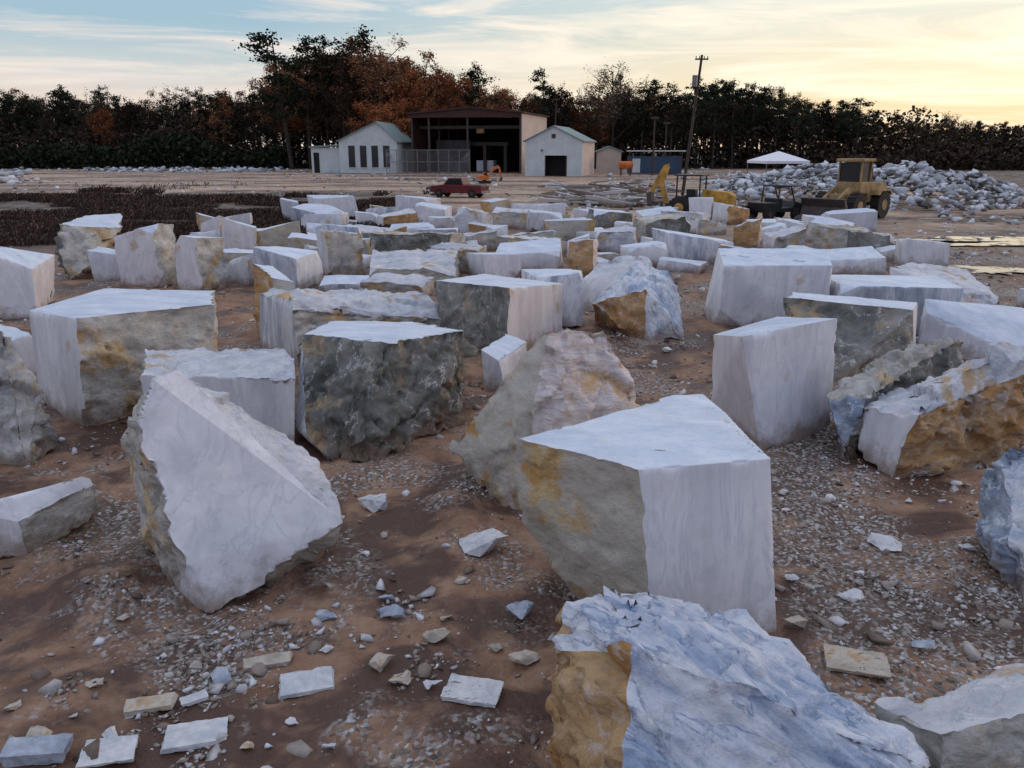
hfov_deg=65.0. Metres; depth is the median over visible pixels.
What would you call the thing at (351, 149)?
window
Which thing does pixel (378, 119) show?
red maple tree
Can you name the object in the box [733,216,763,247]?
marble block
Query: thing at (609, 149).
gable
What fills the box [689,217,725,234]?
marble block
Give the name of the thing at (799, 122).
pine tree
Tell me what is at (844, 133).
pine tree
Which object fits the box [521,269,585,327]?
marble block
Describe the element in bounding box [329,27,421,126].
autumn oak tree
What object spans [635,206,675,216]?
marble block
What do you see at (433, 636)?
loose stone
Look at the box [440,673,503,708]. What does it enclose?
stone slab
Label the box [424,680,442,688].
loose stone
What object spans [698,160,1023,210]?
rubble heap
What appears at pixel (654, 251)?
marble block
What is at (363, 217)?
marble block
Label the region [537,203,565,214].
marble block
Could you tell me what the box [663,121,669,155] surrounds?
utility pole
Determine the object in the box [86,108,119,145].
red maple tree
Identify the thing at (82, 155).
forest undergrowth
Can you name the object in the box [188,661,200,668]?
loose stone
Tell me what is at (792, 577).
loose stone
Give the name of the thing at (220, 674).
loose stone
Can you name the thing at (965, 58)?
sky
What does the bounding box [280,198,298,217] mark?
marble block
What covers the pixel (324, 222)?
marble block
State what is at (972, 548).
loose stone
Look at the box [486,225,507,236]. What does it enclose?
marble block
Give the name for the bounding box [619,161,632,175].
orange fuel tank
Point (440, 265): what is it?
marble block
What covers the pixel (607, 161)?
front wall
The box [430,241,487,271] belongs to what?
marble block
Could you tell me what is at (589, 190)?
slab offcut stack
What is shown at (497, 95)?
autumn oak tree
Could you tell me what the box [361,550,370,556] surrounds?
loose stone
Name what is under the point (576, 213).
marble block
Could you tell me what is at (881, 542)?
loose stone
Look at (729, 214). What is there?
marble block
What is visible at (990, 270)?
puddle
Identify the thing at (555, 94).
brown oak tree
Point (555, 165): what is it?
doorway interior
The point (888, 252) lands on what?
marble block
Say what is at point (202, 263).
marble block
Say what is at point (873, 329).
marble block
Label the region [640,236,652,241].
marble block
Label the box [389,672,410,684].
loose stone
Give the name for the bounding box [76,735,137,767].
stone slab
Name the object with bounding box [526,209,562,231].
marble block
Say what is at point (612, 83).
bare tree
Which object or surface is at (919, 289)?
marble block
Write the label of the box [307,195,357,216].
marble block
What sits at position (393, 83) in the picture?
autumn oak tree
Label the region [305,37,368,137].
brown oak tree
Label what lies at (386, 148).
window
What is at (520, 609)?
loose stone
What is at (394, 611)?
loose stone
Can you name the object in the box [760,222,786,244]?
marble block
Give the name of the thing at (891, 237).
marble block
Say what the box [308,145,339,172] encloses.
lean to shed
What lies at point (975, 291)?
marble block
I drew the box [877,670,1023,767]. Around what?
marble block
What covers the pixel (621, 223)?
marble block
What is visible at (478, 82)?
pine tree
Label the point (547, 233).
marble block
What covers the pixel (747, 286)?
marble block
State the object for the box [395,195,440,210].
marble block
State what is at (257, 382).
marble block
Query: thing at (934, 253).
marble block
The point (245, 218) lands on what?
marble block
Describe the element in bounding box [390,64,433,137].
red maple tree
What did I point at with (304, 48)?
pine tree
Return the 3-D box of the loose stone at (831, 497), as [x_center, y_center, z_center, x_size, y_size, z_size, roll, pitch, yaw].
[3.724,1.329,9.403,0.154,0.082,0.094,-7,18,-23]
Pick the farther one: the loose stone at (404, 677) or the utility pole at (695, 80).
the utility pole at (695, 80)
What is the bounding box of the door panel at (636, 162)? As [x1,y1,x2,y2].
[632,159,639,172]
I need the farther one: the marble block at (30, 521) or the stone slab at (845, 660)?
the marble block at (30, 521)
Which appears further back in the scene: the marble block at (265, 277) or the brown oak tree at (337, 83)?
the brown oak tree at (337, 83)
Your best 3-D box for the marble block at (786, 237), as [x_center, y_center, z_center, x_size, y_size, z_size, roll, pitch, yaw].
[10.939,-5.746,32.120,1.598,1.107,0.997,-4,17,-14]
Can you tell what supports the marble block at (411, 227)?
on the ground
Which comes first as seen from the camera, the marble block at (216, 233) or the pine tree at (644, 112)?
the marble block at (216, 233)
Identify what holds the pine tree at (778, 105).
on the ground
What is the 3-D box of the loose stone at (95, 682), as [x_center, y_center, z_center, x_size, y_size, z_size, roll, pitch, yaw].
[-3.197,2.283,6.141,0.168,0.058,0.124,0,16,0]
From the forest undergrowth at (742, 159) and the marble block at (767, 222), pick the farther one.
the forest undergrowth at (742, 159)
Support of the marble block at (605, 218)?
on the ground
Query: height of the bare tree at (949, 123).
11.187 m
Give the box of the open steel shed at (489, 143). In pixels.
[407,107,549,173]
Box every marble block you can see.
[0,246,54,318]
[0,324,36,380]
[0,478,101,559]
[29,288,217,427]
[86,247,120,280]
[114,224,177,286]
[120,367,343,614]
[139,345,294,441]
[175,235,228,290]
[188,230,221,236]
[196,212,213,231]
[200,215,224,232]
[222,218,257,249]
[224,248,252,266]
[225,213,252,224]
[228,254,252,284]
[252,264,294,330]
[253,246,323,288]
[257,220,300,246]
[260,287,442,366]
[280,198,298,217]
[287,233,317,248]
[291,204,342,220]
[296,321,467,465]
[301,212,349,227]
[304,244,317,251]
[306,221,331,231]
[306,223,361,237]
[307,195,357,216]
[317,229,365,274]
[319,275,368,290]
[344,225,388,232]
[355,211,378,224]
[360,273,435,295]
[361,238,375,254]
[361,254,370,267]
[362,231,465,250]
[365,206,401,214]
[369,249,460,282]
[376,208,417,225]
[384,223,406,232]
[391,222,434,231]
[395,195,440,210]
[414,228,457,232]
[415,202,451,221]
[427,216,454,227]
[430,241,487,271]
[435,274,562,351]
[454,205,493,233]
[461,230,497,250]
[464,240,478,244]
[467,252,520,277]
[468,221,487,232]
[479,198,510,215]
[481,334,526,391]
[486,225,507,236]
[492,207,527,229]
[495,235,561,248]
[496,238,563,272]
[509,228,555,237]
[510,204,542,209]
[514,394,776,632]
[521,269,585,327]
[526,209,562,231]
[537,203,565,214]
[542,217,595,240]
[561,241,567,253]
[562,215,573,218]
[567,234,589,261]
[567,239,599,274]
[572,208,588,217]
[575,227,602,239]
[587,208,632,228]
[596,226,636,252]
[597,252,619,259]
[597,257,607,262]
[614,221,634,226]
[620,241,667,266]
[634,214,691,242]
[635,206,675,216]
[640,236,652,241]
[651,228,733,263]
[657,257,706,273]
[661,210,710,220]
[689,197,713,219]
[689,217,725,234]
[703,248,831,326]
[711,202,749,224]
[711,317,836,449]
[717,244,743,249]
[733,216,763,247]
[746,219,805,227]
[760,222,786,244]
[763,226,808,248]
[776,217,803,227]
[782,292,917,384]
[785,245,815,248]
[802,214,816,227]
[805,216,856,241]
[811,223,890,248]
[821,208,877,231]
[828,246,885,274]
[830,274,963,335]
[875,245,894,260]
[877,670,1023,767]
[878,233,894,244]
[890,262,997,304]
[894,239,949,265]
[918,299,1023,359]
[1015,288,1023,307]
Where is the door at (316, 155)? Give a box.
[313,153,319,172]
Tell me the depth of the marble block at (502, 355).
13.82 m
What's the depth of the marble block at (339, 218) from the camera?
39.48 m
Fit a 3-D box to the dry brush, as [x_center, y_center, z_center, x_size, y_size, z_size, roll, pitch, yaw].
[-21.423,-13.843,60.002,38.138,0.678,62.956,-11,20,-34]
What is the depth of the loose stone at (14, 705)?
5.85 m
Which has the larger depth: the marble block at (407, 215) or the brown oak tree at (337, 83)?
the brown oak tree at (337, 83)
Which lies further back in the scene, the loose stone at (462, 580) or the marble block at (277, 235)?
the marble block at (277, 235)
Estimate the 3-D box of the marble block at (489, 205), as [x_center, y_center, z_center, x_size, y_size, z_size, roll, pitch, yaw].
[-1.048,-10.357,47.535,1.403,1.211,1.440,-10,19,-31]
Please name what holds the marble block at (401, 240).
on the ground
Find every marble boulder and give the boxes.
[0,325,60,467]
[56,213,120,279]
[455,329,642,509]
[544,585,927,767]
[583,254,654,312]
[592,264,684,339]
[826,337,961,456]
[858,347,1023,477]
[973,445,1023,601]
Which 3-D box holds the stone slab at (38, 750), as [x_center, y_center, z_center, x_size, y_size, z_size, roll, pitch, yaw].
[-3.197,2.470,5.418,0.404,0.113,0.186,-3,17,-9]
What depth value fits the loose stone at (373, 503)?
9.22 m
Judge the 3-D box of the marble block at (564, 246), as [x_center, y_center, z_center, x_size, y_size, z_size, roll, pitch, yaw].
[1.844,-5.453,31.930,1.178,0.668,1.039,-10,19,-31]
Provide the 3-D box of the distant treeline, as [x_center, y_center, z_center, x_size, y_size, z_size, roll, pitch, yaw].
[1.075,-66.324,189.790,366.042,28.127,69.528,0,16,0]
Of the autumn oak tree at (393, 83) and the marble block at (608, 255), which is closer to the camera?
the marble block at (608, 255)
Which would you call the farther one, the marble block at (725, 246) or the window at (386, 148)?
the window at (386, 148)
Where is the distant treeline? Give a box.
[0,46,1023,167]
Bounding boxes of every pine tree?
[232,28,321,169]
[273,34,337,168]
[305,36,343,147]
[331,24,392,125]
[449,60,489,117]
[464,66,501,117]
[528,66,554,117]
[624,80,656,155]
[634,76,672,155]
[655,81,690,155]
[680,77,713,167]
[697,78,730,168]
[718,78,750,167]
[739,81,766,167]
[767,87,793,167]
[787,92,817,166]
[835,101,855,152]
[839,96,876,153]
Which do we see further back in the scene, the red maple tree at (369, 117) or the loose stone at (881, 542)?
the red maple tree at (369, 117)
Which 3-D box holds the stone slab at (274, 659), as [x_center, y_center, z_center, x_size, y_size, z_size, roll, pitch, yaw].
[-1.979,2.241,6.496,0.388,0.064,0.140,-4,17,-12]
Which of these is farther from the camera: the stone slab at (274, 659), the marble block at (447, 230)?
the marble block at (447, 230)
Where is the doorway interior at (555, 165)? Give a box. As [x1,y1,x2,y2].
[546,155,565,175]
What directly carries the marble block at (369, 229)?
on the ground
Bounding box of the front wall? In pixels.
[597,151,620,172]
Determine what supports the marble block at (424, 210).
on the ground
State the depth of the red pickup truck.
66.59 m
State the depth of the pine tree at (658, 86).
164.45 m
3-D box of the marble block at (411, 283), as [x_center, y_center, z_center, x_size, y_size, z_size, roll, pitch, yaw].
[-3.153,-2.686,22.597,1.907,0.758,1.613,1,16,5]
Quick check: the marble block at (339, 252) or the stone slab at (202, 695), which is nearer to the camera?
the stone slab at (202, 695)
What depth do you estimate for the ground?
7.63 m
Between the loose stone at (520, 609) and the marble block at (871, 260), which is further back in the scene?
the marble block at (871, 260)
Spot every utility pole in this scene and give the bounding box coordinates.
[553,98,557,125]
[651,116,658,174]
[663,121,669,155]
[681,55,708,194]
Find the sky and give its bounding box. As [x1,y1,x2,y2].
[0,0,1023,148]
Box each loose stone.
[3,700,20,709]
[25,726,52,736]
[85,676,105,688]
[101,726,117,737]
[117,614,129,619]
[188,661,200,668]
[210,666,231,682]
[241,741,253,748]
[286,717,298,724]
[315,609,337,620]
[319,644,334,652]
[322,743,335,749]
[358,493,387,512]
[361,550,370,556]
[369,652,394,671]
[378,594,394,598]
[378,604,404,618]
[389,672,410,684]
[423,628,450,643]
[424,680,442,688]
[440,615,452,620]
[456,575,468,583]
[458,528,507,557]
[488,643,502,651]
[503,599,534,618]
[508,650,540,664]
[662,347,671,351]
[783,614,808,627]
[785,574,797,580]
[804,585,814,588]
[825,493,836,500]
[836,588,864,601]
[868,531,902,551]
[912,638,934,647]
[958,544,978,550]
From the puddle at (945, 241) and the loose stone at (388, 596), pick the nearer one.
the loose stone at (388, 596)
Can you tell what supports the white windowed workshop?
on the ground
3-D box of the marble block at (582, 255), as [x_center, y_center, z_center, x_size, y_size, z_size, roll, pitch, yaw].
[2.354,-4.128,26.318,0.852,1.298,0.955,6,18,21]
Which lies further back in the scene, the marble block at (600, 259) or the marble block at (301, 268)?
the marble block at (600, 259)
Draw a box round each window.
[348,146,355,166]
[360,146,366,166]
[371,146,378,166]
[383,146,389,166]
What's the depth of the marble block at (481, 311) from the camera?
16.44 m
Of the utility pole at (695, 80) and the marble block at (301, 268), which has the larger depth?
the utility pole at (695, 80)
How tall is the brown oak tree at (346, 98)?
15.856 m
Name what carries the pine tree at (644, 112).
on the ground
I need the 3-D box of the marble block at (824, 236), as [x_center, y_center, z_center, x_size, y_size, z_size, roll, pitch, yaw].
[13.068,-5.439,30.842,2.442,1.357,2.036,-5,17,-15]
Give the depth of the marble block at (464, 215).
37.82 m
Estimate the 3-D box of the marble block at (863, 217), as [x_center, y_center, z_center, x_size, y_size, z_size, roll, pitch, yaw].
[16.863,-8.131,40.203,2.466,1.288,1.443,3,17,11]
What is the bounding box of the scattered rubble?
[0,162,1023,259]
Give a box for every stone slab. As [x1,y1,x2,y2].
[0,733,72,767]
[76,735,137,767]
[123,692,178,715]
[161,717,228,752]
[179,689,208,706]
[243,651,291,671]
[278,666,334,699]
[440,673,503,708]
[823,644,890,679]
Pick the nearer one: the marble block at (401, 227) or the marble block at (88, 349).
the marble block at (88, 349)
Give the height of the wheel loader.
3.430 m
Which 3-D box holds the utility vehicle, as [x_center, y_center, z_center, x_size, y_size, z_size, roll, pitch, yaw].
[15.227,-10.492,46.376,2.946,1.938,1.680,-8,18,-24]
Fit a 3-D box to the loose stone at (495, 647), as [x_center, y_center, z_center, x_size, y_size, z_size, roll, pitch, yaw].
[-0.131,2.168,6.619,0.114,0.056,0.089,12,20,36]
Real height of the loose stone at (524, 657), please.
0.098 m
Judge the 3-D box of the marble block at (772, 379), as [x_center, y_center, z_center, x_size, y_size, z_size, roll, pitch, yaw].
[3.712,-0.122,11.775,2.127,1.718,1.275,-10,19,-32]
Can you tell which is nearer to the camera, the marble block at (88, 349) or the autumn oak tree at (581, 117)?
the marble block at (88, 349)
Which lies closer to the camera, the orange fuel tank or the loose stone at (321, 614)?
the loose stone at (321, 614)
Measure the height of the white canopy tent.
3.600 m
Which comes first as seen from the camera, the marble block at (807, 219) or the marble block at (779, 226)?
the marble block at (779, 226)
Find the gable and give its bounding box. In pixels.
[600,147,618,150]
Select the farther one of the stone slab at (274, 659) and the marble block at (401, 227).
the marble block at (401, 227)
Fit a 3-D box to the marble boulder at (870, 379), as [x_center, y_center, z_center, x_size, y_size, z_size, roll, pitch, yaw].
[5.358,0.173,11.684,2.668,1.642,1.310,-11,19,-32]
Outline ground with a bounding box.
[0,149,1023,767]
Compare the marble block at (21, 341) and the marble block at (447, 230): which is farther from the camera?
the marble block at (447, 230)
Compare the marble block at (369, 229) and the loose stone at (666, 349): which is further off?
the marble block at (369, 229)
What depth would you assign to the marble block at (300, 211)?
42.28 m
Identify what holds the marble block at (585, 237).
on the ground
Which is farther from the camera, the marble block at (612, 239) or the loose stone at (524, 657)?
the marble block at (612, 239)
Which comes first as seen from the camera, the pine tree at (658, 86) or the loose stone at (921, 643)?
the loose stone at (921, 643)
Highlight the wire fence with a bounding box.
[385,150,469,174]
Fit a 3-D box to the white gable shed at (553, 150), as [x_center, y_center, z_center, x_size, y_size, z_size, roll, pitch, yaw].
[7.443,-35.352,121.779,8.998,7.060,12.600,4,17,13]
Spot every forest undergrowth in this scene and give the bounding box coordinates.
[0,105,1023,167]
[0,130,292,168]
[809,140,1023,170]
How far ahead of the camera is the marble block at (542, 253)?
26.51 m
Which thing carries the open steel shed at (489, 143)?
on the ground
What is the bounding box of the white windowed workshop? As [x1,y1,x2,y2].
[336,121,411,172]
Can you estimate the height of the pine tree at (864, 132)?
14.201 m
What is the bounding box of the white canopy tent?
[747,151,809,172]
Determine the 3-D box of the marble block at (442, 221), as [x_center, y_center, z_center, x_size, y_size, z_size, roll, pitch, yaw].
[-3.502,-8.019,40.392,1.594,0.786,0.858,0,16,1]
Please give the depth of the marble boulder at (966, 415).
10.29 m
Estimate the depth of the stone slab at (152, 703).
5.93 m
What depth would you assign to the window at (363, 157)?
130.55 m
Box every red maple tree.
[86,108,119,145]
[342,100,381,133]
[370,107,404,134]
[376,96,410,135]
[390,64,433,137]
[420,67,462,124]
[435,75,472,131]
[499,89,523,117]
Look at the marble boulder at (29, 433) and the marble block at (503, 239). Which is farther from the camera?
the marble block at (503, 239)
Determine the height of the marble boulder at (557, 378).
2.099 m
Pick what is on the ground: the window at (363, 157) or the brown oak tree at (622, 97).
the brown oak tree at (622, 97)
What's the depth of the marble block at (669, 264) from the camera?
26.57 m
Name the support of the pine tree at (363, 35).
on the ground
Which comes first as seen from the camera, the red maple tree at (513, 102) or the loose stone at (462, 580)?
the loose stone at (462, 580)
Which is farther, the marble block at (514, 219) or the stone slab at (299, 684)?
the marble block at (514, 219)
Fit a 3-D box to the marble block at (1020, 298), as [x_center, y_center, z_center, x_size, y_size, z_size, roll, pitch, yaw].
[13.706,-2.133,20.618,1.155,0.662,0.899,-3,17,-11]
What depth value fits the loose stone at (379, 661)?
6.41 m
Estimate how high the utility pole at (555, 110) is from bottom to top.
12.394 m
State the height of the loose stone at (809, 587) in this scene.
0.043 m
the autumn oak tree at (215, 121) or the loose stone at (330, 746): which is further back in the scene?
the autumn oak tree at (215, 121)
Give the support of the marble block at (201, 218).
on the ground
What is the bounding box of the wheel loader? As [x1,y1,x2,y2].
[793,158,891,218]
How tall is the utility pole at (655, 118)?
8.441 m
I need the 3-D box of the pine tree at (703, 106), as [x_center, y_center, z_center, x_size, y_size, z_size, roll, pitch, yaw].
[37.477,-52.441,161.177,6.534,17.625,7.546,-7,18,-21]
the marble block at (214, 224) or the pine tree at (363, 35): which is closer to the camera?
the marble block at (214, 224)
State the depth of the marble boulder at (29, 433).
10.59 m
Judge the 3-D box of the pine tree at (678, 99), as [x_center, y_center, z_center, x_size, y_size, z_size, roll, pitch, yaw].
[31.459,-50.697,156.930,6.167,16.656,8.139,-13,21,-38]
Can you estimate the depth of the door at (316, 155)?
132.09 m
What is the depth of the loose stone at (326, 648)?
6.59 m
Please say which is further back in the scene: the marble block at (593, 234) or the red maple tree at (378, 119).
the red maple tree at (378, 119)
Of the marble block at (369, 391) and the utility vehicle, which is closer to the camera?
the marble block at (369, 391)
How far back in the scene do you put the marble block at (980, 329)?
15.86 m
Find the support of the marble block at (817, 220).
on the ground
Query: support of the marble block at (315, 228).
on the ground
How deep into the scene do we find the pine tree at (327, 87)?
158.96 m
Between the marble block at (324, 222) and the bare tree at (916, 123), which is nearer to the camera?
the marble block at (324, 222)
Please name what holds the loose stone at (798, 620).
on the ground
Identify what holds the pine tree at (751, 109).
on the ground
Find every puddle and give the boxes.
[894,236,1023,245]
[939,240,998,242]
[948,265,1002,267]
[950,266,1023,273]
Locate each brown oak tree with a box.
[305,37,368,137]
[324,82,368,134]
[544,81,588,133]
[602,72,638,136]
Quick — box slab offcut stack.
[538,178,681,207]
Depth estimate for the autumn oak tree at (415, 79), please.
148.32 m
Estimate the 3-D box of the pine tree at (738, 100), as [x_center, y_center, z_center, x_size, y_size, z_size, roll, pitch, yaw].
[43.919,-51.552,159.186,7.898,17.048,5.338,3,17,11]
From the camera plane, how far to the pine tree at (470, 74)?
154.11 m
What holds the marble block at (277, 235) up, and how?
on the ground
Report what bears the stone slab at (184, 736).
on the ground
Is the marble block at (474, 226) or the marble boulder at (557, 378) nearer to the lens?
the marble boulder at (557, 378)
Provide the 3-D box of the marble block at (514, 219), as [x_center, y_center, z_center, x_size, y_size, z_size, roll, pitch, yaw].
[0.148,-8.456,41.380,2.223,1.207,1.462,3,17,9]
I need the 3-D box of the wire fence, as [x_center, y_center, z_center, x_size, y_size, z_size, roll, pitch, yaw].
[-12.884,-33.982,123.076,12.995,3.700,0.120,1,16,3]
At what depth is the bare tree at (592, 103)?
155.02 m
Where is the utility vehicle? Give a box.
[747,184,801,219]
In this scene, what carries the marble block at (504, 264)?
on the ground
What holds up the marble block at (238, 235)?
on the ground
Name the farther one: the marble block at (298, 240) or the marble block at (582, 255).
the marble block at (298, 240)
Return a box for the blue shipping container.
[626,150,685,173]
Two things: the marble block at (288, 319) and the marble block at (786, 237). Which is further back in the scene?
the marble block at (786, 237)
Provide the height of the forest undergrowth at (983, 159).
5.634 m
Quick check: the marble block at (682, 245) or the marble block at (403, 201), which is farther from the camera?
the marble block at (403, 201)
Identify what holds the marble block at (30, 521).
on the ground
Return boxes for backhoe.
[646,164,754,218]
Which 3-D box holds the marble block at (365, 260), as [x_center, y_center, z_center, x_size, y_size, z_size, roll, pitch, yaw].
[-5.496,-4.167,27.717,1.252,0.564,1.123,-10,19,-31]
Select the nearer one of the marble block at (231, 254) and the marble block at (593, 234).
the marble block at (231, 254)
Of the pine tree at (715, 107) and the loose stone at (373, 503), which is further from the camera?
the pine tree at (715, 107)
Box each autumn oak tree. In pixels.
[190,94,234,143]
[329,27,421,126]
[357,49,422,132]
[395,49,459,130]
[471,83,513,117]
[565,93,612,148]
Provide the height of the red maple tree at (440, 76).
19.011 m
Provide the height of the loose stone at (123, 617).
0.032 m
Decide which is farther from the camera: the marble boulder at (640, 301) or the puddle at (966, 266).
the puddle at (966, 266)
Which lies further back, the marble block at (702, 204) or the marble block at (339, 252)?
the marble block at (702, 204)
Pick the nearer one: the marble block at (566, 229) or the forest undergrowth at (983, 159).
the marble block at (566, 229)
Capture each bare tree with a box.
[575,75,628,168]
[583,56,651,146]
[900,105,931,152]
[925,111,965,153]
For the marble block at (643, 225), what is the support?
on the ground
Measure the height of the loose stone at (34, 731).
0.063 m
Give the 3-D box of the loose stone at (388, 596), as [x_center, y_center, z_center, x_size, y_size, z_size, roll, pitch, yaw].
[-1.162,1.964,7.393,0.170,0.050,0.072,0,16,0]
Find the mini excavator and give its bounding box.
[477,166,502,183]
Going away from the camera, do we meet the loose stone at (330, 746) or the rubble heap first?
the loose stone at (330, 746)
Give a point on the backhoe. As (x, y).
(719, 196)
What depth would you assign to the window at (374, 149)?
130.39 m
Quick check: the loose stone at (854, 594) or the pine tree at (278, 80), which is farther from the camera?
the pine tree at (278, 80)
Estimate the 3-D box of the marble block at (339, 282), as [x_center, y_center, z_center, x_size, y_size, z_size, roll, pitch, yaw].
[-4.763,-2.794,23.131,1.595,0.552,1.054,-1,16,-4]
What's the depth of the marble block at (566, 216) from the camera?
42.23 m
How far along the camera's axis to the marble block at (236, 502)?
7.46 m
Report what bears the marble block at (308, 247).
on the ground
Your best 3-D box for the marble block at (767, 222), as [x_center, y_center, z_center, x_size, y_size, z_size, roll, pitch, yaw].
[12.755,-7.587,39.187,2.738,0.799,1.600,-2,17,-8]
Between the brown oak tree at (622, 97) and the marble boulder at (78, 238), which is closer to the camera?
the marble boulder at (78, 238)
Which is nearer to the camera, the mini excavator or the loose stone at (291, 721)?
the loose stone at (291, 721)
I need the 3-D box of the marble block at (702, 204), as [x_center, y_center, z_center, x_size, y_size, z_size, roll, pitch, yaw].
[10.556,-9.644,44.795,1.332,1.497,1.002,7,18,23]
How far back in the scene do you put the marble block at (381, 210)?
42.78 m
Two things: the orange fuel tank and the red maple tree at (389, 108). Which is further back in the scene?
the red maple tree at (389, 108)
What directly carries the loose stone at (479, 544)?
on the ground
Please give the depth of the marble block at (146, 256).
23.91 m
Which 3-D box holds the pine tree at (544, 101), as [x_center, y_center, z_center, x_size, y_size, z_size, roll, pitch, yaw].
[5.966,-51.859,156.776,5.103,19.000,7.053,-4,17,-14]
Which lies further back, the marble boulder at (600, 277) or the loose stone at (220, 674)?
the marble boulder at (600, 277)
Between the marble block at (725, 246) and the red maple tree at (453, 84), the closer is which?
the marble block at (725, 246)
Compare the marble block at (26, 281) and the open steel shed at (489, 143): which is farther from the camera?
the open steel shed at (489, 143)
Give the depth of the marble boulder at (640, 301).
17.73 m
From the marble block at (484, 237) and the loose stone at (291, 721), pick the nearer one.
the loose stone at (291, 721)
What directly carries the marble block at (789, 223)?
on the ground
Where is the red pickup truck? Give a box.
[429,177,489,197]
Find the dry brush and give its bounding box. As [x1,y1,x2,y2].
[0,180,438,246]
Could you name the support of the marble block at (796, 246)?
on the ground
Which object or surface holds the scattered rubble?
on the ground
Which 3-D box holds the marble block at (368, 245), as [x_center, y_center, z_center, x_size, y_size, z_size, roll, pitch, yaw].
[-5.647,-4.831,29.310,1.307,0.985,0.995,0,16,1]
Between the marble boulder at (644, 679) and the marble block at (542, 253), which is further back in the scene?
the marble block at (542, 253)
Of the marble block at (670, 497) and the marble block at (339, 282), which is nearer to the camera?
the marble block at (670, 497)
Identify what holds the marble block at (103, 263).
on the ground
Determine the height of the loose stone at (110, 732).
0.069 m
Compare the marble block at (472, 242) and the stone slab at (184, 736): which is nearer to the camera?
the stone slab at (184, 736)
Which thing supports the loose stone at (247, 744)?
on the ground
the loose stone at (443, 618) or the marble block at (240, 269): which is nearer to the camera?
the loose stone at (443, 618)
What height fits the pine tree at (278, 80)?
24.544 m
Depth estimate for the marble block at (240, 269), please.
24.41 m
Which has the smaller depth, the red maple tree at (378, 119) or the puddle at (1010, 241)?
the puddle at (1010, 241)
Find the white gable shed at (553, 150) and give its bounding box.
[523,125,596,175]
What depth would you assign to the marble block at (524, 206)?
47.00 m
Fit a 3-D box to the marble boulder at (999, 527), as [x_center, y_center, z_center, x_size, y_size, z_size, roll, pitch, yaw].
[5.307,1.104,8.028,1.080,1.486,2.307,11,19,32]

